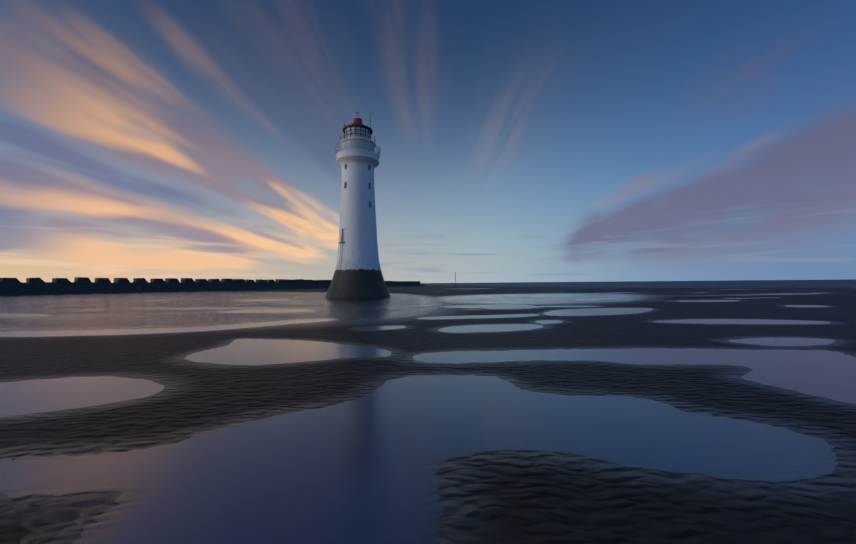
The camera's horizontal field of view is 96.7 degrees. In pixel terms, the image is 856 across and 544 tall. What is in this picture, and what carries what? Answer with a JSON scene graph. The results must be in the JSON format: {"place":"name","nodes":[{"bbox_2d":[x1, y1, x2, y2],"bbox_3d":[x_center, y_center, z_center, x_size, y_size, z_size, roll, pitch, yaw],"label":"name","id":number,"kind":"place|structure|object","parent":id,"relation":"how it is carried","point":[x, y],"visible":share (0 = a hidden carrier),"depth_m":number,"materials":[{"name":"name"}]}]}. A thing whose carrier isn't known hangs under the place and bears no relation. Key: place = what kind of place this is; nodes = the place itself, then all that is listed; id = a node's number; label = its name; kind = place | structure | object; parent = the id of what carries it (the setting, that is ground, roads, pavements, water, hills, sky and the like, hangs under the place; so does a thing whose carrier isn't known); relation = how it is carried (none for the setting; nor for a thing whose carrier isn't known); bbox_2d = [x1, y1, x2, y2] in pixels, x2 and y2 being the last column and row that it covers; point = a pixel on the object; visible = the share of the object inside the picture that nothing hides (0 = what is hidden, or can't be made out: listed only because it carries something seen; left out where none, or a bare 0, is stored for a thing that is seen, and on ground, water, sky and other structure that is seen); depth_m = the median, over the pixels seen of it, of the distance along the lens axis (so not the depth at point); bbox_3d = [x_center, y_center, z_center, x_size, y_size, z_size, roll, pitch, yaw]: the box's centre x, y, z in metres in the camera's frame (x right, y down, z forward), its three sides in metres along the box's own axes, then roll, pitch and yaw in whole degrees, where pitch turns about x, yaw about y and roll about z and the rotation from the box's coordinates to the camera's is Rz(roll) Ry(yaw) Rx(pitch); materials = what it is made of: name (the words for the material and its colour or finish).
{"place":"outdoors","nodes":[
{"label":"outdoors","id":0,"kind":"place"},
{"bbox_2d":[0,279,855,543],"bbox_3d":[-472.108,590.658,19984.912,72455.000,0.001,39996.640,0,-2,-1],"label":"ground","id":1,"kind":"structure","parent":0,"point":[437,414],"depth_m":6.04,"materials":[{"name":"sand"}]},
{"bbox_2d":[0,277,424,295],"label":"breakwater","id":2,"kind":"object","parent":1,"relation":"on","point":[40,286],"visible":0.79,"depth_m":121.40,"materials":[{"name":"stone"}]},
{"bbox_2d":[325,112,390,298],"bbox_3d":[-11.120,-10.782,60.498,10.302,29.631,10.302,0,-2,-11],"label":"lighthouse","id":3,"kind":"object","parent":1,"relation":"on","point":[358,273],"visible":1,"depth_m":57.94,"materials":[{"name":"paint"}]},
{"bbox_2d":[0,0,855,282],"label":"sky","id":4,"kind":"structure","parent":0,"point":[517,140],"materials":[{"name":"blue"}]},
{"bbox_2d":[428,280,855,287],"bbox_3d":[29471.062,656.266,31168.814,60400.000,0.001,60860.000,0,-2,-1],"label":"sea","id":5,"kind":"structure","parent":0,"point":[753,284],"depth_m":248.53,"materials":[{"name":"blue liquid"}]}
]}

